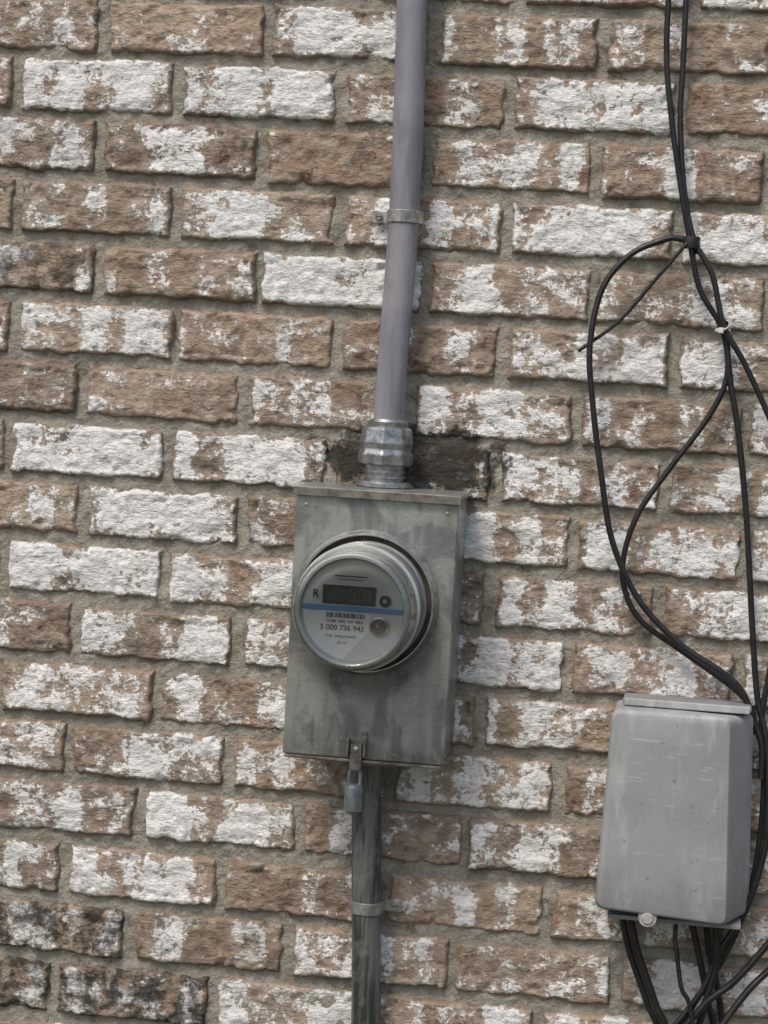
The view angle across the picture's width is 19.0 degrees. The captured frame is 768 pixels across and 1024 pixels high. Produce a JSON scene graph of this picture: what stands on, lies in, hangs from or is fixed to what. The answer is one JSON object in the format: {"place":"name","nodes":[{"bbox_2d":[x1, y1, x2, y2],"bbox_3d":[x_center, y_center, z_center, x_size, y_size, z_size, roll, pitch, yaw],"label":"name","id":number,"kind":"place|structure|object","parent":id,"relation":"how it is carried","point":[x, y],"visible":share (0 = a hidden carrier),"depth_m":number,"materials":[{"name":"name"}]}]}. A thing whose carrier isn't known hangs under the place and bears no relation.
{"place":"outdoors","nodes":[
{"label":"outdoors","id":0,"kind":"place"},
{"label":"ground","id":1,"kind":"structure","parent":0,"visible":0},
{"bbox_2d":[351,765,380,1023],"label":"conduit pipe","id":2,"kind":"object","parent":1,"relation":"on","point":[366,930],"visible":0.81,"depth_m":2.77,"materials":[{"name":"grey metal"}]},
{"bbox_2d":[0,0,767,1023],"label":"bricks","id":3,"kind":"object","parent":1,"relation":"on","point":[40,144],"visible":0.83,"depth_m":2.79,"materials":[{"name":"white brick"}]},
{"bbox_2d":[350,898,401,915],"bbox_3d":[-0.009,0.479,2.796,0.067,0.014,0.044,2,4,-15],"label":"pipe strap","id":4,"kind":"object","parent":3,"relation":"attached to","point":[375,909],"visible":1,"depth_m":2.78,"materials":[{"name":"metal"}]},
{"bbox_2d":[283,482,471,770],"bbox_3d":[-0.009,0.136,2.730,0.197,0.328,0.131,4,4,8],"label":"electric meter box","id":5,"kind":"object","parent":3,"relation":"attached to","point":[401,712],"visible":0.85,"depth_m":2.68,"materials":[{"name":"grey metal"}]},
{"bbox_2d":[344,771,363,812],"bbox_3d":[-0.035,0.323,2.688,0.022,0.057,0.022,4,4,8],"label":"padlock","id":6,"kind":"object","parent":5,"relation":"attached to","point":[353,797],"visible":1,"depth_m":2.68,"materials":[{"name":"metal"}]},
{"bbox_2d":[293,536,430,670],"bbox_3d":[-0.029,0.108,2.624,0.156,0.156,0.114,4,4,8],"label":"electric meter","id":7,"kind":"object","parent":5,"relation":"attached to","point":[358,605],"visible":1,"depth_m":2.58,"materials":[{"name":"grey glass"}]},
{"bbox_2d":[355,418,412,488],"bbox_3d":[0.002,-0.071,2.753,0.068,0.081,0.068,4,4,8],"label":"conduit hub","id":8,"kind":"object","parent":5,"relation":"attached to","point":[385,455],"visible":0.98,"depth_m":2.73,"materials":[{"name":"silver metal"}]},
{"bbox_2d":[373,0,426,419],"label":"conduit pipe","id":9,"kind":"object","parent":5,"relation":"attached to","point":[405,194],"visible":0.98,"depth_m":2.72,"materials":[{"name":"grey metal"}]},
{"bbox_2d":[0,0,767,1023],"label":"mortar","id":10,"kind":"object","parent":3,"relation":"attached to","point":[246,548],"visible":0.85,"depth_m":2.80,"materials":[{"name":"concrete"}]},
{"bbox_2d":[372,209,423,224],"bbox_3d":[0.013,-0.352,2.746,0.069,0.014,0.048,5,4,30],"label":"pipe strap","id":11,"kind":"object","parent":3,"relation":"attached to","point":[399,215],"visible":1,"depth_m":2.72,"materials":[{"name":"metal"}]},
{"bbox_2d":[595,692,752,929],"bbox_3d":[0.346,0.352,2.707,0.179,0.262,0.100,4,4,8],"label":"telephone junction box","id":12,"kind":"object","parent":3,"relation":"attached to","point":[675,835],"visible":1,"depth_m":2.66,"materials":[{"name":"grey plastic"}]},
{"bbox_2d":[577,0,767,1023],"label":"cable bundle","id":13,"kind":"object","parent":12,"relation":"attached to","point":[690,241],"visible":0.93,"depth_m":2.71,"materials":[{"name":"black rubber"}]}
]}

